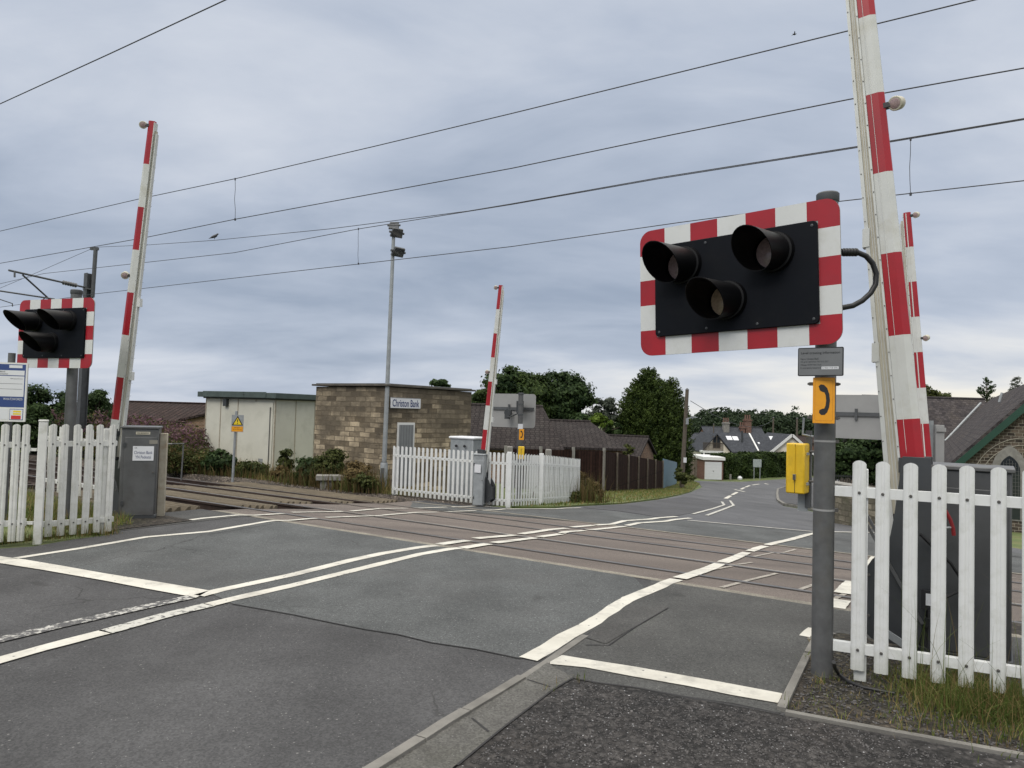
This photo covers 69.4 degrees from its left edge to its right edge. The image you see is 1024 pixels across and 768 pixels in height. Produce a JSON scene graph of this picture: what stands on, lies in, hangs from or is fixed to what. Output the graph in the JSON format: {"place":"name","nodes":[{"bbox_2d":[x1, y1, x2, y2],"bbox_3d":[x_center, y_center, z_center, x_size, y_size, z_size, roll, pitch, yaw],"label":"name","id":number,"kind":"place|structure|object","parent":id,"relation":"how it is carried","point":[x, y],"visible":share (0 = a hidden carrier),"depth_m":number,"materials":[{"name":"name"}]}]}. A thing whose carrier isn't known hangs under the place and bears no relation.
{"place":"outdoors","nodes":[
{"label":"outdoors","id":0,"kind":"place"},
{"bbox_2d":[3,490,78,540],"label":"verge","id":1,"kind":"structure","parent":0,"point":[27,528],"depth_m":8.66,"materials":[{"name":"green plant"}]},
{"bbox_2d":[0,353,28,520],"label":"notice board","id":2,"kind":"object","parent":1,"relation":"on","point":[13,388],"visible":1,"depth_m":9.03,"materials":[{"name":"white paper"}]},
{"bbox_2d":[4,485,134,530],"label":"verge grass","id":3,"kind":"structure","parent":1,"relation":"on","point":[30,498],"depth_m":9.59,"materials":[{"name":"plant"}]},
{"bbox_2d":[29,496,189,529],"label":"soil verge","id":4,"kind":"structure","parent":1,"relation":"on","point":[141,522],"depth_m":9.49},
{"bbox_2d":[3,289,94,519],"bbox_3d":[-5.885,0.399,9.284,1.314,3.264,0.638,1,-2,8],"label":"level crossing light","id":5,"kind":"object","parent":4,"relation":"on","point":[55,333],"visible":0.94,"depth_m":9.36,"materials":[{"name":"metal"}]},
{"bbox_2d":[156,433,167,515],"bbox_3d":[-4.797,1.230,9.993,0.228,1.130,0.085,2,-2,-18],"label":"old post","id":6,"kind":"object","parent":4,"relation":"on","point":[162,473],"visible":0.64,"depth_m":9.98,"materials":[{"name":"concrete"}]},
{"bbox_2d":[117,510,244,530],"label":"footway","id":7,"kind":"structure","parent":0,"point":[190,514],"depth_m":10.14,"materials":[{"name":"concrete"}]},
{"bbox_2d":[253,478,511,504],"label":"cess path","id":8,"kind":"structure","parent":0,"point":[441,498],"depth_m":18.96,"materials":[{"name":"gravel"}]},
{"bbox_2d":[175,461,275,480],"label":"weed stems","id":9,"kind":"object","parent":8,"relation":"on","point":[228,472],"visible":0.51,"depth_m":22.69,"materials":[{"name":"green plant"}]},
{"bbox_2d":[265,459,399,494],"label":"weed stems","id":10,"kind":"object","parent":8,"relation":"on","point":[342,484],"visible":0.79,"depth_m":19.94,"materials":[{"name":"green plant"}]},
{"bbox_2d":[449,436,481,499],"bbox_3d":[-1.209,2.197,19.510,0.800,1.624,0.667,0,-2,30],"label":"equipment cabinet","id":11,"kind":"object","parent":8,"relation":"on","point":[467,443],"visible":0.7,"depth_m":19.30,"materials":[{"name":"white metal"}]},
{"bbox_2d":[0,405,1021,548],"bbox_3d":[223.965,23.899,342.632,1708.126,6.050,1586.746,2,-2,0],"label":"ground","id":12,"kind":"structure","parent":0,"point":[1016,539],"depth_m":18.77,"materials":[{"name":"green plant"}]},
{"bbox_2d":[0,382,65,453],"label":"bush","id":13,"kind":"object","parent":12,"relation":"on","point":[37,408],"visible":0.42,"depth_m":29.54,"materials":[{"name":"green plant"}]},
{"bbox_2d":[25,420,48,544],"bbox_3d":[-5.100,1.048,7.911,0.185,1.330,0.100,3,-2,-26],"label":"gate post","id":14,"kind":"object","parent":12,"relation":"on","point":[41,450],"visible":1,"depth_m":7.89,"materials":[{"name":"wood"}]},
{"bbox_2d":[0,424,30,541],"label":"picket gate","id":15,"kind":"structure","parent":14,"relation":"attached to","point":[11,523],"depth_m":7.81,"materials":[{"name":"wood"}]},
{"bbox_2d":[0,521,120,544],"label":"grass tufts","id":16,"kind":"object","parent":12,"relation":"on","point":[66,535],"visible":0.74,"depth_m":8.25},
{"bbox_2d":[43,424,117,536],"bbox_3d":[-4.904,1.090,8.367,0.102,1.270,0.767,0,-3,43],"label":"picket fence","id":17,"kind":"object","parent":12,"relation":"on","point":[105,443],"visible":0.97,"depth_m":8.37,"materials":[{"name":"wood"}]},
{"bbox_2d":[56,388,112,458],"bbox_3d":[-16.625,1.624,28.959,2.134,2.950,2.149,3,-3,-39],"label":"bush","id":18,"kind":"object","parent":12,"relation":"on","point":[98,399],"visible":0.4,"depth_m":28.79,"materials":[{"name":"green plant"}]},
{"bbox_2d":[51,408,214,458],"bbox_3d":[-14.274,2.125,28.935,10.705,2.378,4.520,0,-2,30],"label":"fireweed","id":19,"kind":"object","parent":12,"relation":"on","point":[182,434],"visible":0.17,"depth_m":26.99,"materials":[{"name":"brown plant"}]},
{"bbox_2d":[104,121,162,518],"bbox_3d":[-5.029,-0.819,9.902,0.735,5.327,0.651,2,-2,-19],"label":"level crossing barrier","id":20,"kind":"object","parent":12,"relation":"on","point":[135,488],"visible":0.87,"depth_m":9.79,"materials":[{"name":"white metal"}]},
{"bbox_2d":[120,437,156,515],"bbox_3d":[-4.901,1.211,9.708,0.393,1.023,0.027,2,-2,-21],"label":"door","id":21,"kind":"structure","parent":20,"relation":"in","point":[138,491],"depth_m":9.70,"materials":[{"name":"metal"}]},
{"bbox_2d":[128,400,205,428],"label":"brown roofed house","id":22,"kind":"structure","parent":12,"relation":"on","point":[168,411],"depth_m":46.23,"materials":[{"name":"tile"}]},
{"bbox_2d":[198,448,237,475],"bbox_3d":[-9.191,2.528,23.156,1.192,1.042,1.030,2,-2,0],"label":"bush","id":23,"kind":"object","parent":12,"relation":"on","point":[221,458],"visible":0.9,"depth_m":22.95,"materials":[{"name":"green plant"}]},
{"bbox_2d":[9,451,471,510],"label":"track bed","id":24,"kind":"object","parent":12,"relation":"on","point":[214,479],"visible":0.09,"depth_m":21.46,"materials":[{"name":"gravel"}]},
{"bbox_2d":[0,247,98,458],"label":"overhead line mast","id":25,"kind":"object","parent":24,"relation":"on","point":[88,286],"visible":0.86,"depth_m":27.91,"materials":[{"name":"metal"}]},
{"bbox_2d":[1,0,974,230],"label":"overhead wire","id":26,"kind":"object","parent":25,"relation":"hanging from","point":[542,105],"visible":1,"depth_m":9.60,"materials":[{"name":"metal"}]},
{"bbox_2d":[0,67,1023,263],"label":"overhead wire","id":27,"kind":"object","parent":25,"relation":"hanging from","point":[583,153],"visible":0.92,"depth_m":9.20,"materials":[{"name":"metal"}]},
{"bbox_2d":[0,119,1023,283],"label":"overhead wire","id":28,"kind":"object","parent":25,"relation":"hanging from","point":[910,193],"visible":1,"depth_m":12.51,"materials":[{"name":"metal"}]},
{"bbox_2d":[3,180,1023,306],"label":"overhead wire","id":29,"kind":"object","parent":25,"relation":"hanging from","point":[565,238],"visible":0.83,"depth_m":13.22,"materials":[{"name":"metal"}]},
{"bbox_2d":[167,439,211,476],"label":"weeds","id":30,"kind":"object","parent":24,"relation":"on","point":[174,458],"visible":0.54,"depth_m":23.15,"materials":[{"name":"green plant"}]},
{"bbox_2d":[166,490,277,508],"bbox_3d":[-5.490,2.156,13.311,4.107,0.279,0.852,0,-3,33],"label":"cattle guard","id":31,"kind":"object","parent":24,"relation":"on","point":[234,502],"visible":0.16,"depth_m":13.02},
{"bbox_2d":[166,485,312,503],"bbox_3d":[-5.772,2.401,15.455,4.892,0.281,0.872,0,-3,33],"label":"cattle guard","id":32,"kind":"object","parent":24,"relation":"on","point":[246,495],"visible":0.18,"depth_m":15.30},
{"bbox_2d":[219,482,396,502],"bbox_3d":[-5.153,2.831,18.758,6.311,0.247,0.992,0,-3,33],"label":"cattle guard","id":33,"kind":"object","parent":24,"relation":"on","point":[323,493],"visible":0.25,"depth_m":18.63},
{"bbox_2d":[392,446,476,502],"bbox_3d":[-1.939,2.234,18.361,2.712,1.271,0.092,0,-3,33],"label":"picket fence","id":34,"kind":"object","parent":24,"relation":"on","point":[395,474],"visible":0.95,"depth_m":18.35,"materials":[{"name":"wood"}]},
{"bbox_2d":[9,466,1021,622],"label":"railway track","id":35,"kind":"structure","parent":24,"relation":"on","point":[204,505],"depth_m":11.44,"materials":[{"name":"metal"}]},
{"bbox_2d":[10,457,1021,592],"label":"railway track","id":36,"kind":"structure","parent":24,"relation":"on","point":[32,464],"depth_m":15.79,"materials":[{"name":"metal"}]},
{"bbox_2d":[198,391,315,471],"bbox_3d":[-9.040,1.911,27.662,3.790,3.138,3.560,1,-2,26],"label":"equipment hut","id":37,"kind":"object","parent":12,"relation":"on","point":[274,424],"visible":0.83,"depth_m":26.24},
{"bbox_2d":[252,402,273,469],"bbox_3d":[-8.688,1.829,25.724,0.860,2.398,0.071,1,-2,26],"label":"door","id":38,"kind":"structure","parent":37,"relation":"in","point":[263,411],"depth_m":25.73,"materials":[{"name":"metal"}]},
{"bbox_2d":[311,448,348,474],"bbox_3d":[-5.133,2.417,20.855,1.076,1.351,0.848,2,-2,0],"label":"weed clump","id":39,"kind":"object","parent":12,"relation":"on","point":[335,457],"visible":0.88,"depth_m":20.69,"materials":[{"name":"green plant"}]},
{"bbox_2d":[380,222,405,484],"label":"lamp column","id":40,"kind":"structure","parent":12,"relation":"on","point":[396,232],"depth_m":20.61,"materials":[{"name":"metal"}]},
{"bbox_2d":[312,383,475,491],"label":"stone building","id":41,"kind":"structure","parent":12,"relation":"on","point":[349,418],"depth_m":21.62,"materials":[{"name":"stone"}]},
{"bbox_2d":[398,425,413,486],"bbox_3d":[-3.048,2.052,21.171,0.022,1.760,0.572,0,-3,36],"label":"door","id":42,"kind":"structure","parent":41,"relation":"in","point":[405,431],"depth_m":21.16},
{"bbox_2d":[506,452,511,507],"bbox_3d":[-0.075,2.243,17.325,0.110,1.300,0.100,2,-2,0],"label":"gate post","id":43,"kind":"object","parent":12,"relation":"on","point":[509,466],"visible":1,"depth_m":17.27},
{"bbox_2d":[487,452,508,505],"bbox_3d":[-0.322,2.229,17.366,0.502,1.242,0.064,1,-2,16],"label":"picket fence","id":44,"kind":"object","parent":43,"relation":"attached to","point":[502,464],"visible":0.94,"depth_m":17.33,"materials":[{"name":"wood"}]},
{"bbox_2d":[510,454,538,505],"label":"picket gate","id":45,"kind":"structure","parent":43,"relation":"attached to","point":[528,499],"depth_m":17.82,"materials":[{"name":"wood"}]},
{"bbox_2d":[495,364,527,393],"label":"tree","id":46,"kind":"object","parent":12,"relation":"on","point":[506,384],"visible":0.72,"depth_m":55.60,"materials":[{"name":"green plant"}]},
{"bbox_2d":[470,403,563,482],"bbox_3d":[-0.233,3.376,39.401,5.796,4.620,7.711,2,-2,0],"label":"bungalow","id":47,"kind":"object","parent":12,"relation":"on","point":[542,432],"visible":0.37,"depth_m":36.77,"materials":[{"name":"brown brick"}]},
{"bbox_2d":[480,366,555,418],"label":"tree","id":48,"kind":"object","parent":12,"relation":"on","point":[535,385],"visible":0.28,"depth_m":59.17,"materials":[{"name":"green plant"}]},
{"bbox_2d":[542,369,597,418],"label":"tree","id":49,"kind":"object","parent":12,"relation":"on","point":[573,393],"visible":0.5,"depth_m":60.62,"materials":[{"name":"green plant"}]},
{"bbox_2d":[549,419,626,453],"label":"bungalow","id":50,"kind":"object","parent":12,"relation":"on","point":[586,435],"visible":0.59,"depth_m":40.39,"materials":[{"name":"tile"}]},
{"bbox_2d":[211,501,1021,620],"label":"crossing deck","id":51,"kind":"structure","parent":12,"relation":"on","point":[741,574],"depth_m":10.18,"materials":[{"name":"concrete"}]},
{"bbox_2d":[212,510,1021,637],"bbox_3d":[0.328,1.857,7.731,11.100,0.010,0.140,0,-3,33],"label":"deck edging","id":52,"kind":"object","parent":51,"relation":"on","point":[720,589],"visible":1,"depth_m":7.59,"materials":[{"name":"metal"}]},
{"bbox_2d":[608,434,656,459],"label":"garage","id":53,"kind":"structure","parent":12,"relation":"on","point":[643,445],"depth_m":47.79,"materials":[{"name":"brown brick"}]},
{"bbox_2d":[613,366,688,467],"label":"conifer tree","id":54,"kind":"object","parent":12,"relation":"on","point":[647,405],"visible":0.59,"depth_m":64.15,"materials":[{"name":"green plant"}]},
{"bbox_2d":[662,376,697,480],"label":"conifer tree","id":55,"kind":"object","parent":12,"relation":"on","point":[674,386],"visible":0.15,"depth_m":66.17,"materials":[{"name":"green plant"}]},
{"bbox_2d":[694,454,724,480],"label":"white garage","id":56,"kind":"structure","parent":12,"relation":"on","point":[709,467],"depth_m":78.20,"materials":[{"name":"red brick"}]},
{"bbox_2d":[698,415,764,433],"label":"slate roofed house","id":57,"kind":"structure","parent":12,"relation":"on","point":[724,428],"depth_m":120.69,"materials":[{"name":"grey brick"}]},
{"bbox_2d":[688,431,813,455],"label":"white house","id":58,"kind":"structure","parent":12,"relation":"on","point":[708,443],"depth_m":93.42,"materials":[{"name":"blue stone"}]},
{"bbox_2d":[709,450,813,479],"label":"clipped hedge","id":59,"kind":"object","parent":12,"relation":"on","point":[740,463],"visible":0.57,"depth_m":84.43,"materials":[{"name":"green plant"}]},
{"bbox_2d":[688,406,843,441],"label":"distant wood","id":60,"kind":"object","parent":12,"relation":"on","point":[785,423],"visible":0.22,"depth_m":189.08,"materials":[{"name":"plant"}]},
{"bbox_2d":[813,438,883,485],"bbox_3d":[15.709,3.619,32.757,4.443,4.444,3.263,2,-2,0],"label":"hedge","id":61,"kind":"object","parent":12,"relation":"on","point":[869,452],"visible":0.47,"depth_m":32.14,"materials":[{"name":"green plant"}]},
{"bbox_2d":[835,481,875,528],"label":"stone wall","id":62,"kind":"structure","parent":12,"relation":"on","point":[843,506],"depth_m":20.13,"materials":[{"name":"stone"}]},
{"bbox_2d":[839,394,985,486],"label":"chapel hall","id":63,"kind":"structure","parent":12,"relation":"on","point":[950,414],"depth_m":55.34,"materials":[{"name":"tile"}]},
{"bbox_2d":[944,384,1023,532],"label":"stone chapel","id":64,"kind":"structure","parent":12,"relation":"on","point":[990,432],"depth_m":24.41,"materials":[{"name":"grey stone"}]},
{"bbox_2d":[0,509,1023,767],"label":"road","id":65,"kind":"structure","parent":0,"point":[226,685],"depth_m":4.14,"materials":[{"name":"asphalt"}]},
{"bbox_2d":[0,630,109,662],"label":"road marking","id":66,"kind":"object","parent":65,"relation":"on","point":[40,648],"visible":1,"depth_m":4.62,"materials":[{"name":"paint"}]},
{"bbox_2d":[0,595,194,641],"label":"road marking","id":67,"kind":"object","parent":65,"relation":"on","point":[75,621],"visible":1,"depth_m":5.21,"materials":[{"name":"paint"}]},
{"bbox_2d":[0,556,208,597],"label":"stop line","id":68,"kind":"object","parent":65,"relation":"on","point":[167,587],"visible":1,"depth_m":6.44,"materials":[{"name":"paint"}]},
{"bbox_2d":[99,603,212,632],"bbox_3d":[-2.528,1.670,5.303,0.157,0.001,0.849,0,-2,28],"label":"road marking","id":69,"kind":"object","parent":65,"relation":"on","point":[131,624],"visible":1,"depth_m":5.26,"materials":[{"name":"paint"}]},
{"bbox_2d":[196,545,437,595],"bbox_3d":[-1.730,1.768,7.216,0.240,0.006,3.031,0,-3,34],"label":"road marking","id":70,"kind":"object","parent":65,"relation":"on","point":[213,591],"visible":1,"depth_m":6.93,"materials":[{"name":"paint"}]},
{"bbox_2d":[19,521,643,657],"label":"road resurfacing","id":71,"kind":"structure","parent":65,"relation":"on","point":[514,607],"depth_m":6.64,"materials":[{"name":"asphalt"}]},
{"bbox_2d":[205,547,462,605],"bbox_3d":[-1.486,1.770,7.024,0.186,0.011,3.218,0,-3,33],"label":"road marking","id":72,"kind":"object","parent":65,"relation":"on","point":[241,596],"visible":1,"depth_m":6.62,"materials":[{"name":"paint"}]},
{"bbox_2d":[363,736,424,767],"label":"kerb","id":73,"kind":"structure","parent":65,"relation":"on","point":[397,752],"depth_m":3.27,"materials":[{"name":"concrete"}]},
{"bbox_2d":[416,708,469,740],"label":"kerb","id":74,"kind":"structure","parent":65,"relation":"on","point":[434,729],"depth_m":3.60,"materials":[{"name":"concrete"}]},
{"bbox_2d":[385,662,571,767],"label":"kerb band","id":75,"kind":"object","parent":65,"relation":"on","point":[452,745],"visible":0.94,"depth_m":3.62,"materials":[{"name":"concrete"}]},
{"bbox_2d":[462,675,525,711],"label":"kerb","id":76,"kind":"structure","parent":65,"relation":"on","point":[492,694],"depth_m":4.00,"materials":[{"name":"concrete"}]},
{"bbox_2d":[519,578,681,660],"bbox_3d":[0.818,1.799,5.888,0.190,0.022,2.900,0,-3,31],"label":"road marking","id":77,"kind":"object","parent":65,"relation":"on","point":[554,643],"visible":1,"depth_m":5.45,"materials":[{"name":"paint"}]},
{"bbox_2d":[456,679,1023,767],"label":"broken footway","id":78,"kind":"structure","parent":65,"relation":"on","point":[969,758],"depth_m":3.52,"materials":[{"name":"asphalt"}]},
{"bbox_2d":[472,682,966,766],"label":"tarmac crumbs","id":79,"kind":"object","parent":78,"relation":"on","point":[676,728],"visible":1,"depth_m":3.55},
{"bbox_2d":[777,652,810,711],"bbox_3d":[1.684,1.762,4.389,0.045,0.045,1.055,0,-2,29],"label":"edging stone","id":80,"kind":"object","parent":65,"relation":"on","point":[792,685],"visible":0.77,"depth_m":4.28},
{"bbox_2d":[788,621,1023,751],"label":"soil verge","id":81,"kind":"structure","parent":65,"relation":"on","point":[1017,628],"depth_m":4.05,"materials":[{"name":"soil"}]},
{"bbox_2d":[640,190,878,677],"bbox_3d":[1.409,0.429,4.616,1.531,3.270,0.563,0,-2,30],"label":"level crossing light","id":82,"kind":"object","parent":81,"relation":"on","point":[767,278],"visible":0.99,"depth_m":4.62,"materials":[{"name":"metal"}]},
{"bbox_2d":[786,418,813,510],"bbox_3d":[1.964,0.542,4.959,0.231,0.632,0.158,1,-2,27],"label":"telephone box","id":83,"kind":"object","parent":82,"relation":"attached to","point":[799,481],"visible":0.91,"depth_m":4.96,"materials":[{"name":"yellow paint"}]},
{"bbox_2d":[798,347,843,375],"bbox_3d":[1.846,-0.133,4.426,0.262,0.172,0.009,0,-3,39],"label":"information sign","id":84,"kind":"object","parent":82,"relation":"attached to","point":[822,361],"visible":1,"depth_m":4.42,"materials":[{"name":"grey"}]},
{"bbox_2d":[807,378,840,423],"bbox_3d":[1.882,0.100,4.466,0.186,0.275,0.057,1,-2,21],"label":"telephone sign","id":85,"kind":"object","parent":82,"relation":"attached to","point":[823,400],"visible":1,"depth_m":4.44,"materials":[{"name":"yellow"}]},
{"bbox_2d":[785,709,1023,758],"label":"edging stone","id":86,"kind":"object","parent":81,"relation":"on","point":[912,735],"visible":0.74,"depth_m":3.65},
{"bbox_2d":[833,460,1023,692],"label":"picket fence","id":87,"kind":"object","parent":81,"relation":"on","point":[939,497],"visible":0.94,"depth_m":4.26,"materials":[{"name":"wood"}]},
{"bbox_2d":[846,0,1015,663],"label":"level crossing barrier","id":88,"kind":"object","parent":81,"relation":"on","point":[899,412],"visible":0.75,"depth_m":5.00,"materials":[{"name":"white metal"}]},
{"bbox_2d":[924,487,1007,661],"bbox_3d":[2.961,1.222,4.829,0.462,1.075,0.025,0,-3,33],"label":"door","id":89,"kind":"structure","parent":88,"relation":"in","point":[981,547],"depth_m":4.79,"materials":[{"name":"metal"}]},
{"bbox_2d":[867,648,1023,747],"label":"grass tufts","id":90,"kind":"object","parent":81,"relation":"on","point":[974,693],"visible":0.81,"depth_m":4.02,"materials":[{"name":"plant"}]},
{"bbox_2d":[883,576,1022,721],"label":"grass stems","id":91,"kind":"object","parent":81,"relation":"on","point":[957,656],"visible":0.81,"depth_m":4.11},
{"bbox_2d":[883,665,1023,762],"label":"grass tufts","id":92,"kind":"object","parent":81,"relation":"on","point":[996,723],"visible":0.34,"depth_m":3.86,"materials":[{"name":"plant"}]},
{"bbox_2d":[0,0,1023,418],"label":"sky","id":93,"kind":"structure","parent":0,"point":[232,89],"materials":[{"name":"grey"}]},
{"bbox_2d":[512,479,699,508],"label":"grass verge","id":94,"kind":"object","parent":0,"point":[562,505],"depth_m":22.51,"materials":[{"name":"plant"}]},
{"bbox_2d":[492,393,535,503],"bbox_3d":[0.108,1.786,19.193,0.817,3.086,1.249,3,-3,-38],"label":"level crossing light","id":95,"kind":"object","parent":94,"relation":"on","point":[512,410],"visible":0.96,"depth_m":19.02,"materials":[{"name":"metal"}]},
{"bbox_2d":[504,445,605,489],"bbox_3d":[1.931,3.755,31.914,5.510,2.208,0.110,3,-3,-35],"label":"brown fence","id":96,"kind":"object","parent":94,"relation":"on","point":[593,462],"visible":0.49,"depth_m":32.79,"materials":[{"name":"wood"}]},
{"bbox_2d":[543,455,579,503],"bbox_3d":[1.357,2.612,20.201,0.064,1.514,3.564,1,-2,21],"label":"picket fence","id":97,"kind":"object","parent":94,"relation":"on","point":[561,479],"visible":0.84,"depth_m":19.96,"materials":[{"name":"wood"}]},
{"bbox_2d":[528,470,618,504],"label":"weed stems","id":98,"kind":"object","parent":94,"relation":"on","point":[582,496],"visible":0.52,"depth_m":21.61,"materials":[{"name":"green plant"}]},
{"bbox_2d":[602,451,663,490],"bbox_3d":[6.905,4.912,40.447,0.110,3.152,15.171,1,-2,22],"label":"brown fence","id":99,"kind":"object","parent":94,"relation":"on","point":[627,472],"visible":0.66,"depth_m":38.97,"materials":[{"name":"wood"}]},
{"bbox_2d":[410,477,1021,553],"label":"road","id":100,"kind":"structure","parent":0,"point":[758,504],"depth_m":25.17,"materials":[{"name":"asphalt"}]},
{"bbox_2d":[472,285,503,506],"bbox_3d":[-0.559,0.265,17.394,0.620,5.201,0.520,2,-2,0],"label":"level crossing barrier","id":101,"kind":"object","parent":100,"relation":"on","point":[484,491],"visible":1,"depth_m":17.37,"materials":[{"name":"white metal"}]},
{"bbox_2d":[583,497,721,516],"bbox_3d":[5.960,4.226,26.099,2.490,1.435,18.466,1,-2,22],"label":"road patch","id":102,"kind":"object","parent":100,"relation":"on","point":[672,507],"visible":0.96,"depth_m":22.43,"materials":[{"name":"asphalt"}]},
{"bbox_2d":[410,502,1021,572],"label":"road resurfacing","id":103,"kind":"structure","parent":100,"relation":"on","point":[842,542],"depth_m":15.34,"materials":[{"name":"asphalt"}]},
{"bbox_2d":[836,395,889,538],"bbox_3d":[7.024,1.762,14.598,0.665,3.184,1.372,3,-3,-38],"label":"level crossing light","id":104,"kind":"object","parent":103,"relation":"on","point":[859,415],"visible":0.59,"depth_m":14.62,"materials":[{"name":"metal"}]},
{"bbox_2d":[899,212,931,456],"bbox_3d":[6.764,0.023,11.863,0.973,5.591,0.679,0,-3,33],"label":"level crossing barrier","id":105,"kind":"object","parent":103,"relation":"on","point":[906,237],"visible":0.22,"depth_m":11.82,"materials":[{"name":"white metal"}]},
{"bbox_2d":[929,420,945,461],"bbox_3d":[7.322,1.788,12.746,0.239,2.310,0.150,1,-2,18],"label":"grey pillar box","id":106,"kind":"object","parent":103,"relation":"on","point":[937,437],"visible":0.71,"depth_m":12.73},
{"bbox_2d":[545,580,1021,712],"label":"footway","id":107,"kind":"structure","parent":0,"point":[762,643],"depth_m":5.04,"materials":[{"name":"concrete"}]},
{"bbox_2d":[586,605,666,643],"bbox_3d":[0.844,1.776,5.573,0.285,0.001,1.237,0,-3,33],"label":"footway patch","id":108,"kind":"object","parent":107,"relation":"on","point":[617,624],"visible":1,"depth_m":5.53,"materials":[{"name":"asphalt"}]},
{"bbox_2d":[550,655,782,702],"bbox_3d":[0.882,1.731,4.372,1.352,0.001,0.201,1,-2,23],"label":"stop line","id":109,"kind":"object","parent":107,"relation":"on","point":[737,690],"visible":0.92,"depth_m":4.35,"materials":[{"name":"paint"}]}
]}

